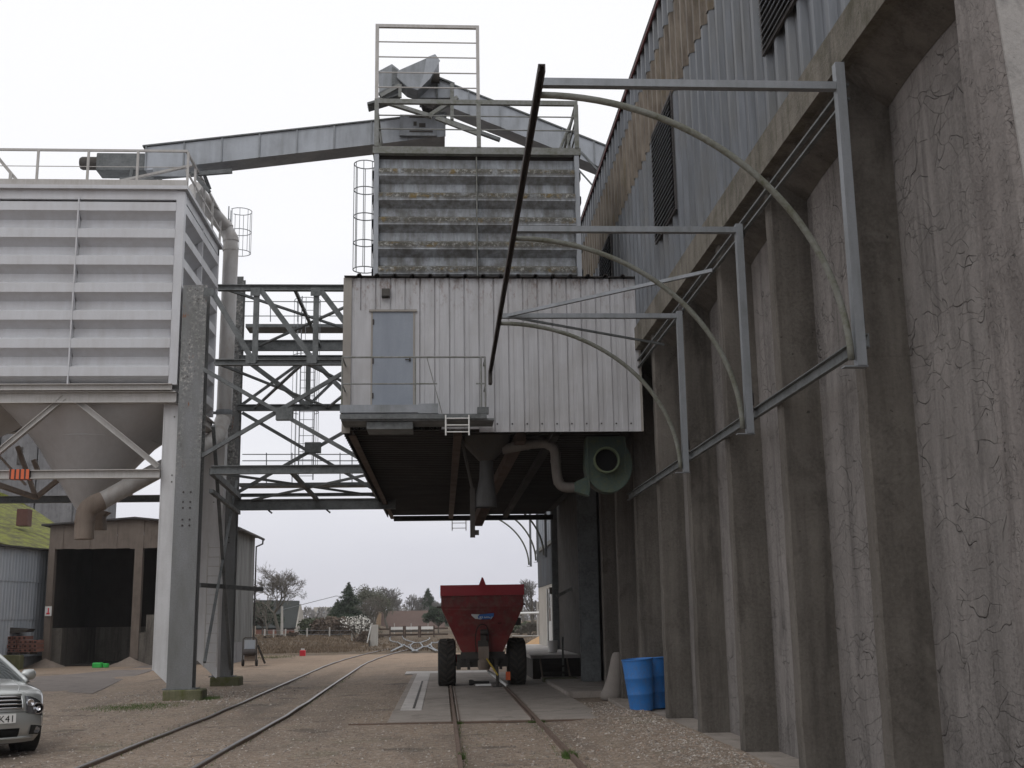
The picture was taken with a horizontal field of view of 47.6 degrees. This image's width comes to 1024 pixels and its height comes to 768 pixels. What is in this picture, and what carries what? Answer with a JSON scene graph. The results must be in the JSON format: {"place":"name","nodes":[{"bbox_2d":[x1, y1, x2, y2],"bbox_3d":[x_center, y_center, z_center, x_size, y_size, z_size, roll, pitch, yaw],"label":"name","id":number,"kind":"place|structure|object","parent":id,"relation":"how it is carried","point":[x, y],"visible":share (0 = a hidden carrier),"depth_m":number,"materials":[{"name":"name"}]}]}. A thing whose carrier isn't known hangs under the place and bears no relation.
{"place":"outdoors","nodes":[
{"label":"outdoors","id":0,"kind":"place"},
{"bbox_2d":[0,492,53,548],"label":"mossy roof barn","id":1,"kind":"structure","parent":0,"point":[20,524],"depth_m":64.24,"materials":[{"name":"plant"}]},
{"bbox_2d":[228,206,251,256],"bbox_3d":[-8.977,-5.016,38.304,0.752,1.649,0.735,0,-11,-3],"label":"caged ladder","id":2,"kind":"object","parent":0,"point":[239,228],"visible":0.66,"depth_m":38.38,"materials":[{"name":"metal"}]},
{"bbox_2d":[0,620,611,767],"bbox_3d":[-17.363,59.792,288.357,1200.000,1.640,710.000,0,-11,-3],"label":"ground","id":3,"kind":"structure","parent":0,"point":[388,671],"depth_m":20.98,"materials":[{"name":"gravel"}]},
{"bbox_2d":[2,655,23,669],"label":"wall","id":4,"kind":"structure","parent":3,"relation":"on","point":[17,661],"depth_m":50.64,"materials":[{"name":"concrete"}]},
{"bbox_2d":[7,636,32,654],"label":"brick stack","id":5,"kind":"object","parent":3,"relation":"on","point":[14,641],"visible":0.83,"depth_m":51.85,"materials":[{"name":"brick"}]},
{"bbox_2d":[10,627,34,632],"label":"tarpaulin","id":6,"kind":"object","parent":5,"relation":"on","point":[16,630],"visible":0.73,"depth_m":52.04,"materials":[{"name":"plastic"}]},
{"bbox_2d":[0,654,43,751],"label":"silver car","id":7,"kind":"object","parent":3,"relation":"on","point":[21,709],"visible":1,"depth_m":16.99,"materials":[{"name":"grey paint"}]},
{"bbox_2d":[0,544,48,666],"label":"sheet shed","id":8,"kind":"structure","parent":3,"relation":"on","point":[23,576],"depth_m":53.09,"materials":[{"name":"grey metal"}]},
{"bbox_2d":[18,640,43,654],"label":"brick stack","id":9,"kind":"object","parent":3,"relation":"on","point":[32,646],"visible":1,"depth_m":51.67,"materials":[{"name":"brick"}]},
{"bbox_2d":[23,659,64,667],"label":"spill heap","id":10,"kind":"object","parent":3,"relation":"on","point":[45,663],"visible":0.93,"depth_m":52.46,"materials":[{"name":"sand"}]},
{"bbox_2d":[0,434,116,522],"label":"concrete silo","id":11,"kind":"object","parent":3,"relation":"on","point":[58,512],"visible":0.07,"depth_m":90.31,"materials":[{"name":"concrete"}]},
{"bbox_2d":[28,665,152,693],"bbox_3d":[-17.017,10.777,42.593,6.451,0.030,23.200,1,-12,-11],"label":"asphalt apron","id":12,"kind":"object","parent":3,"relation":"on","point":[91,682],"visible":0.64,"depth_m":39.39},
{"bbox_2d":[92,662,108,667],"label":"green crate","id":13,"kind":"object","parent":3,"relation":"on","point":[99,665],"visible":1,"depth_m":51.58,"materials":[{"name":"plastic"}]},
{"bbox_2d":[0,184,222,509],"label":"white silo","id":14,"kind":"object","parent":3,"relation":"on","point":[94,279],"visible":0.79,"depth_m":30.68,"materials":[{"name":"paint"}]},
{"bbox_2d":[9,469,32,479],"bbox_3d":[-12.525,2.316,29.596,0.497,0.250,0.260,0,-11,-3],"label":"warning strap","id":15,"kind":"object","parent":14,"relation":"attached to","point":[19,474],"visible":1,"depth_m":29.47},
{"bbox_2d":[0,148,221,241],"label":"silo railing","id":16,"kind":"object","parent":14,"relation":"on","point":[133,180],"visible":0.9,"depth_m":31.14,"materials":[{"name":"metal"}]},
{"bbox_2d":[74,182,238,539],"bbox_3d":[-10.036,-0.824,33.638,5.210,10.848,3.076,8,-14,-36],"label":"grain spout","id":17,"kind":"object","parent":14,"relation":"attached to","point":[91,514],"visible":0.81,"depth_m":35.32,"materials":[{"name":"metal"}]},
{"bbox_2d":[79,111,446,193],"bbox_3d":[-7.089,-6.578,33.432,10.395,2.532,0.975,0,-11,-3],"label":"conveyor","id":18,"kind":"object","parent":14,"relation":"on","point":[221,155],"visible":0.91,"depth_m":33.23,"materials":[{"name":"metal"}]},
{"bbox_2d":[367,54,476,135],"bbox_3d":[-2.488,-7.939,32.813,3.137,2.621,1.670,0,-11,-3],"label":"elevator head","id":19,"kind":"object","parent":18,"relation":"attached to","point":[411,79],"visible":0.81,"depth_m":32.62},
{"bbox_2d":[109,657,147,666],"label":"spill heap","id":20,"kind":"object","parent":3,"relation":"on","point":[129,662],"visible":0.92,"depth_m":52.72,"materials":[{"name":"sand"}]},
{"bbox_2d":[83,701,187,712],"bbox_3d":[-8.586,7.378,26.544,2.361,0.068,2.975,0,-11,-3],"label":"grass patch","id":21,"kind":"object","parent":3,"relation":"on","point":[136,705],"visible":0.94,"depth_m":26.49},
{"bbox_2d":[41,517,264,665],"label":"open shed","id":22,"kind":"structure","parent":3,"relation":"on","point":[100,597],"depth_m":57.31,"materials":[{"name":"wood"}]},
{"bbox_2d":[152,389,178,681],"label":"white column","id":23,"kind":"structure","parent":3,"relation":"on","point":[164,559],"depth_m":29.63,"materials":[{"name":"metal"}]},
{"bbox_2d":[43,683,329,712],"bbox_3d":[-8.204,8.016,29.697,7.399,0.092,11.375,0,-11,-3],"label":"rubble","id":24,"kind":"object","parent":3,"relation":"on","point":[226,700],"visible":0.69,"depth_m":29.86,"materials":[{"name":"gravel"}]},
{"bbox_2d":[162,285,210,700],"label":"steel column","id":25,"kind":"structure","parent":3,"relation":"on","point":[184,590],"depth_m":29.61,"materials":[{"name":"metal"}]},
{"bbox_2d":[201,284,395,513],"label":"truss bridge","id":26,"kind":"structure","parent":25,"relation":"attached to","point":[309,360],"depth_m":31.33,"materials":[{"name":"metal"}]},
{"bbox_2d":[239,301,367,488],"bbox_3d":[-7.231,0.359,40.587,4.583,6.554,1.200,0,-11,-3],"label":"walkway railing","id":27,"kind":"object","parent":26,"relation":"attached to","point":[281,328],"visible":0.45,"depth_m":39.99,"materials":[{"name":"metal"}]},
{"bbox_2d":[291,296,320,479],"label":"caged ladder","id":28,"kind":"object","parent":27,"relation":"attached to","point":[316,413],"visible":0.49,"depth_m":40.06,"materials":[{"name":"metal"}]},
{"bbox_2d":[197,431,227,677],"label":"white column","id":29,"kind":"structure","parent":3,"relation":"on","point":[210,531],"depth_m":34.77,"materials":[{"name":"metal"}]},
{"bbox_2d":[208,276,245,685],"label":"steel column","id":30,"kind":"structure","parent":3,"relation":"on","point":[227,677],"depth_m":36.05,"materials":[{"name":"metal"}]},
{"bbox_2d":[199,425,262,669],"bbox_3d":[-8.186,4.863,32.712,1.494,6.449,6.356,0,-11,-3],"label":"sway brace","id":31,"kind":"object","parent":30,"relation":"attached to","point":[228,487],"visible":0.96,"depth_m":33.16,"materials":[{"name":"metal"}]},
{"bbox_2d":[241,637,265,665],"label":"hand cart","id":32,"kind":"object","parent":3,"relation":"on","point":[249,652],"visible":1,"depth_m":50.62,"materials":[{"name":"metal"}]},
{"bbox_2d":[75,643,432,767],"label":"railway track","id":33,"kind":"structure","parent":3,"relation":"on","point":[201,763],"depth_m":20.89,"materials":[{"name":"metal"}]},
{"bbox_2d":[253,596,275,635],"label":"bare tree","id":34,"kind":"object","parent":3,"relation":"on","point":[261,611],"visible":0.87,"depth_m":115.57,"materials":[{"name":"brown plant"}]},
{"bbox_2d":[252,600,284,633],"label":"evergreen tree","id":35,"kind":"object","parent":3,"relation":"on","point":[262,624],"visible":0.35,"depth_m":123.77,"materials":[{"name":"green plant"}]},
{"bbox_2d":[253,564,306,635],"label":"bare tree","id":36,"kind":"object","parent":3,"relation":"on","point":[283,586],"visible":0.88,"depth_m":108.78,"materials":[{"name":"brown plant"}]},
{"bbox_2d":[256,600,303,633],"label":"gabled house","id":37,"kind":"structure","parent":3,"relation":"on","point":[293,616],"depth_m":135.27,"materials":[{"name":"stone"}]},
{"bbox_2d":[262,627,354,640],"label":"post fence","id":38,"kind":"object","parent":3,"relation":"on","point":[306,630],"visible":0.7,"depth_m":100.84,"materials":[{"name":"wood"}]},
{"bbox_2d":[297,615,338,633],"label":"hedge bush","id":39,"kind":"object","parent":3,"relation":"on","point":[303,624],"visible":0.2,"depth_m":115.66,"materials":[{"name":"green plant"}]},
{"bbox_2d":[317,626,339,636],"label":"bare shrub","id":40,"kind":"object","parent":3,"relation":"on","point":[326,632],"visible":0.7,"depth_m":104.73,"materials":[{"name":"brown plant"}]},
{"bbox_2d":[309,616,353,635],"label":"hedge bush","id":41,"kind":"object","parent":3,"relation":"on","point":[328,621],"visible":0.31,"depth_m":113.57,"materials":[{"name":"brown plant"}]},
{"bbox_2d":[328,621,347,636],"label":"bare shrub","id":42,"kind":"object","parent":3,"relation":"on","point":[337,625],"visible":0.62,"depth_m":106.50,"materials":[{"name":"brown plant"}]},
{"bbox_2d":[280,596,399,633],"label":"power pole","id":43,"kind":"object","parent":3,"relation":"on","point":[281,627],"visible":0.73,"depth_m":104.91,"materials":[{"name":"metal"}]},
{"bbox_2d":[92,675,590,767],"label":"trackside weeds","id":44,"kind":"object","parent":3,"relation":"on","point":[459,722],"visible":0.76,"depth_m":19.43,"materials":[{"name":"green plant"}]},
{"bbox_2d":[0,684,696,767],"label":"scattered stones","id":45,"kind":"object","parent":3,"relation":"on","point":[167,755],"visible":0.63,"depth_m":18.97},
{"bbox_2d":[326,582,384,633],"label":"conifer","id":46,"kind":"object","parent":3,"relation":"on","point":[346,607],"visible":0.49,"depth_m":131.38,"materials":[{"name":"green plant"}]},
{"bbox_2d":[340,614,373,638],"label":"blossom tree","id":47,"kind":"object","parent":3,"relation":"on","point":[358,626],"visible":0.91,"depth_m":100.71,"materials":[{"name":"white plant"}]},
{"bbox_2d":[352,630,383,642],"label":"bare shrub","id":48,"kind":"object","parent":3,"relation":"on","point":[364,633],"visible":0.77,"depth_m":97.04,"materials":[{"name":"brown plant"}]},
{"bbox_2d":[354,595,386,624],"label":"bare tree","id":49,"kind":"object","parent":3,"relation":"on","point":[375,608],"visible":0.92,"depth_m":125.54,"materials":[{"name":"brown plant"}]},
{"bbox_2d":[367,625,377,646],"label":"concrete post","id":50,"kind":"object","parent":3,"relation":"on","point":[373,634],"visible":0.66,"depth_m":85.56,"materials":[{"name":"concrete"}]},
{"bbox_2d":[353,584,396,618],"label":"bare tree","id":51,"kind":"object","parent":3,"relation":"on","point":[365,593],"visible":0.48,"depth_m":138.15,"materials":[{"name":"grey plant"}]},
{"bbox_2d":[378,587,403,627],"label":"bare tree","id":52,"kind":"object","parent":3,"relation":"on","point":[392,595],"visible":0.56,"depth_m":155.75,"materials":[{"name":"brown plant"}]},
{"bbox_2d":[389,626,403,637],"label":"barrier board","id":53,"kind":"object","parent":3,"relation":"on","point":[396,629],"visible":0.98,"depth_m":128.62,"materials":[{"name":"metal"}]},
{"bbox_2d":[376,610,444,627],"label":"long roofed house","id":54,"kind":"structure","parent":3,"relation":"on","point":[404,618],"depth_m":173.11,"materials":[{"name":"brown tile"}]},
{"bbox_2d":[405,626,419,636],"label":"barrier board","id":55,"kind":"object","parent":3,"relation":"on","point":[407,629],"visible":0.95,"depth_m":128.73,"materials":[{"name":"metal"}]},
{"bbox_2d":[402,595,423,610],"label":"bare tree","id":56,"kind":"object","parent":3,"relation":"on","point":[413,599],"visible":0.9,"depth_m":195.46,"materials":[{"name":"grey plant"}]},
{"bbox_2d":[389,636,437,651],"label":"track crossing","id":57,"kind":"object","parent":3,"relation":"on","point":[416,650],"visible":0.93,"depth_m":78.96,"materials":[{"name":"metal"}]},
{"bbox_2d":[379,627,447,635],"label":"fence","id":58,"kind":"object","parent":3,"relation":"on","point":[413,634],"visible":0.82,"depth_m":129.40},
{"bbox_2d":[302,605,538,623],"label":"woodland","id":59,"kind":"object","parent":3,"relation":"on","point":[310,612],"visible":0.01,"depth_m":253.03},
{"bbox_2d":[420,625,434,636],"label":"barrier board","id":60,"kind":"object","parent":3,"relation":"on","point":[431,627],"visible":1,"depth_m":128.83,"materials":[{"name":"wood"}]},
{"bbox_2d":[421,606,447,632],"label":"evergreen tree","id":61,"kind":"object","parent":3,"relation":"on","point":[435,614],"visible":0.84,"depth_m":146.46,"materials":[{"name":"green plant"}]},
{"bbox_2d":[419,588,449,626],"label":"fir tree","id":62,"kind":"object","parent":3,"relation":"on","point":[430,597],"visible":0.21,"depth_m":210.29,"materials":[{"name":"green plant"}]},
{"bbox_2d":[400,670,486,710],"bbox_3d":[-1.826,8.560,32.905,2.900,0.082,18.800,0,-11,-3],"label":"slab strip","id":63,"kind":"object","parent":3,"relation":"on","point":[409,701],"visible":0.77,"depth_m":31.04,"materials":[{"name":"concrete"}]},
{"bbox_2d":[348,719,584,724],"bbox_3d":[-0.818,6.169,21.150,4.300,0.030,0.070,0,-11,-3],"label":"slab step","id":64,"kind":"object","parent":3,"relation":"on","point":[557,720],"visible":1,"depth_m":21.13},
{"bbox_2d":[437,577,526,687],"bbox_3d":[-0.933,7.217,33.731,2.490,3.025,4.624,0,-11,-3],"label":"manure spreader","id":65,"kind":"object","parent":3,"relation":"on","point":[482,619],"visible":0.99,"depth_m":32.06,"materials":[{"name":"red paint"}]},
{"bbox_2d":[449,669,586,767],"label":"railway track","id":66,"kind":"structure","parent":3,"relation":"on","point":[574,758],"depth_m":19.32,"materials":[{"name":"metal"}]},
{"bbox_2d":[512,621,536,633],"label":"evergreen shrub","id":67,"kind":"object","parent":3,"relation":"on","point":[517,626],"visible":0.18,"depth_m":101.23,"materials":[{"name":"green plant"}]},
{"bbox_2d":[512,602,538,636],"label":"white barrier","id":68,"kind":"object","parent":3,"relation":"on","point":[537,613],"visible":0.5,"depth_m":88.39,"materials":[{"name":"metal"}]},
{"bbox_2d":[515,622,536,634],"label":"bare shrub","id":69,"kind":"object","parent":3,"relation":"on","point":[530,627],"visible":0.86,"depth_m":94.09,"materials":[{"name":"brown plant"}]},
{"bbox_2d":[520,579,537,622],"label":"bare tree","id":70,"kind":"object","parent":3,"relation":"on","point":[528,588],"visible":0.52,"depth_m":137.30,"materials":[{"name":"grey plant"}]},
{"bbox_2d":[505,637,579,681],"bbox_3d":[0.924,9.705,41.936,1.520,1.300,17.400,0,-11,-3],"label":"loading dock","id":71,"kind":"object","parent":3,"relation":"on","point":[543,662],"visible":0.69,"depth_m":35.33,"materials":[{"name":"concrete"}]},
{"bbox_2d":[548,640,557,652],"bbox_3d":[1.333,8.555,37.799,0.330,0.380,0.330,0,-11,-3],"label":"bucket","id":72,"kind":"object","parent":71,"relation":"on","point":[552,646],"visible":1,"depth_m":37.68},
{"bbox_2d":[538,511,552,645],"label":"store annexe","id":73,"kind":"structure","parent":3,"relation":"on","point":[545,599],"depth_m":47.20,"materials":[{"name":"metal"}]},
{"bbox_2d":[488,514,531,566],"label":"curved bracket","id":74,"kind":"object","parent":73,"relation":"attached to","point":[530,551],"visible":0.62,"depth_m":50.72,"materials":[{"name":"metal"}]},
{"bbox_2d":[515,514,538,561],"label":"curved bracket","id":75,"kind":"object","parent":73,"relation":"attached to","point":[536,552],"visible":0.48,"depth_m":46.97,"materials":[{"name":"metal"}]},
{"bbox_2d":[524,512,546,556],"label":"curved bracket","id":76,"kind":"object","parent":73,"relation":"attached to","point":[545,535],"visible":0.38,"depth_m":43.26,"materials":[{"name":"metal"}]},
{"bbox_2d":[548,589,551,640],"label":"door","id":77,"kind":"structure","parent":73,"relation":"in","point":[549,595],"depth_m":45.65,"materials":[{"name":"metal"}]},
{"bbox_2d":[560,748,579,759],"bbox_3d":[0.782,4.977,15.621,0.311,0.128,0.475,0,-11,-3],"label":"weed tuft","id":78,"kind":"object","parent":3,"relation":"on","point":[566,756],"visible":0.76,"depth_m":15.56,"materials":[{"name":"green plant"}]},
{"bbox_2d":[541,676,603,697],"bbox_3d":[2.057,8.162,31.227,1.950,0.240,7.500,0,-11,-3],"label":"concrete slab","id":79,"kind":"object","parent":3,"relation":"on","point":[576,688],"depth_m":29.50,"materials":[{"name":"concrete"}]},
{"bbox_2d":[509,701,767,767],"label":"loose gravel","id":80,"kind":"structure","parent":3,"relation":"on","point":[705,745],"depth_m":16.91,"materials":[{"name":"gravel"}]},
{"bbox_2d":[561,700,774,767],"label":"gravel drift","id":81,"kind":"object","parent":3,"relation":"on","point":[614,760],"visible":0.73,"depth_m":16.64,"materials":[{"name":"gravel"}]},
{"bbox_2d":[600,652,620,699],"bbox_3d":[2.261,6.630,26.337,0.553,1.055,0.380,0,-11,-3],"label":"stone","id":82,"kind":"object","parent":81,"relation":"on","point":[612,688],"visible":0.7,"depth_m":26.20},
{"bbox_2d":[621,657,653,710],"bbox_3d":[2.467,5.809,22.422,0.620,0.975,0.620,-4,-11,-4],"label":"blue barrel","id":83,"kind":"object","parent":81,"relation":"on","point":[638,675],"visible":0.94,"depth_m":22.21,"materials":[{"name":"plastic"}]},
{"bbox_2d":[608,698,798,767],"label":"wall footing","id":84,"kind":"object","parent":3,"relation":"on","point":[778,760],"depth_m":16.85,"materials":[{"name":"concrete"}]},
{"bbox_2d":[653,657,664,708],"bbox_3d":[2.799,5.905,22.922,0.620,0.975,0.620,-3,-13,-4],"label":"blue barrel","id":85,"kind":"object","parent":84,"relation":"on","point":[658,683],"visible":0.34,"depth_m":22.68,"materials":[{"name":"plastic"}]},
{"bbox_2d":[550,0,1023,767],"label":"grain store","id":86,"kind":"structure","parent":3,"relation":"on","point":[826,570],"depth_m":13.02,"materials":[{"name":"concrete"}]},
{"bbox_2d":[341,273,643,520],"bbox_3d":[-0.928,1.346,32.623,6.010,3.341,19.530,0,-11,-3],"label":"raised cabin","id":87,"kind":"object","parent":86,"relation":"attached to","point":[567,395],"visible":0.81,"depth_m":23.31,"materials":[{"name":"metal"}]},
{"bbox_2d":[372,312,412,404],"bbox_3d":[-2.372,-0.486,23.049,0.805,1.955,0.080,0,-11,-3],"label":"door","id":88,"kind":"structure","parent":87,"relation":"in","point":[392,331],"depth_m":23.05,"materials":[{"name":"grey paint"}]},
{"bbox_2d":[340,356,493,434],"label":"balcony","id":89,"kind":"structure","parent":87,"relation":"attached to","point":[390,419],"depth_m":22.06,"materials":[{"name":"metal"}]},
{"bbox_2d":[445,415,469,434],"bbox_3d":[-1.033,0.778,21.973,0.474,0.390,0.029,0,-11,-3],"label":"short ladder","id":90,"kind":"object","parent":89,"relation":"hanging from","point":[446,425],"visible":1,"depth_m":21.96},
{"bbox_2d":[461,435,509,537],"bbox_3d":[-0.545,2.129,24.069,1.040,2.100,1.000,0,-11,-3],"label":"discharge funnel","id":91,"kind":"object","parent":87,"relation":"hanging from","point":[485,450],"visible":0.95,"depth_m":23.90,"materials":[{"name":"metal"}]},
{"bbox_2d":[475,432,525,525],"bbox_3d":[-0.340,2.383,27.311,0.275,1.316,7.672,1,-12,-9],"label":"slanting chute","id":92,"kind":"object","parent":87,"relation":"attached to","point":[503,469],"visible":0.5,"depth_m":26.12,"materials":[{"name":"metal"}]},
{"bbox_2d":[574,436,631,496],"bbox_3d":[1.877,1.693,23.914,1.200,1.220,0.660,0,-11,-3],"label":"extractor fan","id":93,"kind":"object","parent":87,"relation":"hanging from","point":[607,464],"visible":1,"depth_m":23.81},
{"bbox_2d":[502,438,573,492],"bbox_3d":[0.543,1.683,23.980,1.522,1.141,0.234,-1,-11,-2],"label":"air duct","id":94,"kind":"object","parent":93,"relation":"attached to","point":[559,483],"visible":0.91,"depth_m":23.95,"materials":[{"name":"metal"}]},
{"bbox_2d":[441,84,605,185],"bbox_3d":[2.579,-6.971,35.503,10.122,5.012,1.120,0,-11,-3],"label":"conveyor","id":95,"kind":"object","parent":86,"relation":"attached to","point":[592,150],"visible":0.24,"depth_m":35.37,"materials":[{"name":"metal"}]},
{"bbox_2d":[627,83,869,499],"bbox_3d":[2.852,-0.231,18.006,0.090,2.647,14.200,0,-11,-3],"label":"rail","id":96,"kind":"object","parent":86,"relation":"attached to","point":[833,361],"depth_m":14.25,"materials":[{"name":"metal"}]},
{"bbox_2d":[501,311,689,473],"bbox_3d":[1.301,0.120,18.562,2.990,2.644,0.110,0,-11,-3],"label":"curved bracket","id":97,"kind":"object","parent":96,"relation":"attached to","point":[683,462],"visible":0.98,"depth_m":18.69,"materials":[{"name":"metal"}]},
{"bbox_2d":[507,268,713,344],"bbox_3d":[1.325,-1.177,18.641,3.005,0.202,3.986,0,-11,-3],"label":"bracket stay","id":98,"kind":"object","parent":96,"relation":"attached to","point":[639,286],"visible":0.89,"depth_m":18.11,"materials":[{"name":"metal"}]},
{"bbox_2d":[516,223,754,434],"bbox_3d":[1.530,-0.715,14.759,2.990,2.764,0.110,0,-11,-3],"label":"curved bracket","id":99,"kind":"object","parent":96,"relation":"attached to","point":[746,417],"visible":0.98,"depth_m":14.89,"materials":[{"name":"metal"}]},
{"bbox_2d":[541,62,867,368],"bbox_3d":[1.761,-1.629,10.921,2.990,3.024,0.110,0,-11,-3],"label":"curved bracket","id":100,"kind":"object","parent":96,"relation":"attached to","point":[855,338],"visible":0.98,"depth_m":11.05,"materials":[{"name":"metal"}]},
{"bbox_2d":[488,64,545,384],"bbox_3d":[-0.071,-1.437,16.256,0.070,0.632,11.762,0,-11,-3],"label":"hanging rail","id":101,"kind":"object","parent":100,"relation":"hanging from","point":[538,86],"visible":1,"depth_m":13.50,"materials":[{"name":"metal"}]},
{"bbox_2d":[0,0,654,617],"label":"sky","id":102,"kind":"structure","parent":0,"point":[75,74],"materials":[{"name":"white"}]},
{"bbox_2d":[252,631,536,653],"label":"dry grass","id":103,"kind":"structure","parent":0,"point":[322,647],"depth_m":83.47,"materials":[{"name":"plant"}]},
{"bbox_2d":[371,146,582,275],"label":"bin tower","id":104,"kind":"structure","parent":0,"point":[441,211],"depth_m":24.35,"materials":[{"name":"grey metal"}]},
{"bbox_2d":[352,160,373,273],"bbox_3d":[-3.331,-3.799,26.334,0.552,2.700,0.536,0,-11,-3],"label":"caged ladder","id":105,"kind":"object","parent":104,"relation":"attached to","point":[363,220],"visible":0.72,"depth_m":26.31,"materials":[{"name":"metal"}]},
{"bbox_2d":[374,24,578,147],"bbox_3d":[-0.884,-5.952,26.942,4.340,2.811,4.355,0,-11,-3],"label":"tower railing","id":106,"kind":"object","parent":104,"relation":"on","point":[478,103],"visible":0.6,"depth_m":24.79,"materials":[{"name":"metal"}]},
{"bbox_2d":[387,672,597,722],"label":"loading slab","id":107,"kind":"structure","parent":0,"point":[539,699],"depth_m":25.37,"materials":[{"name":"concrete"}]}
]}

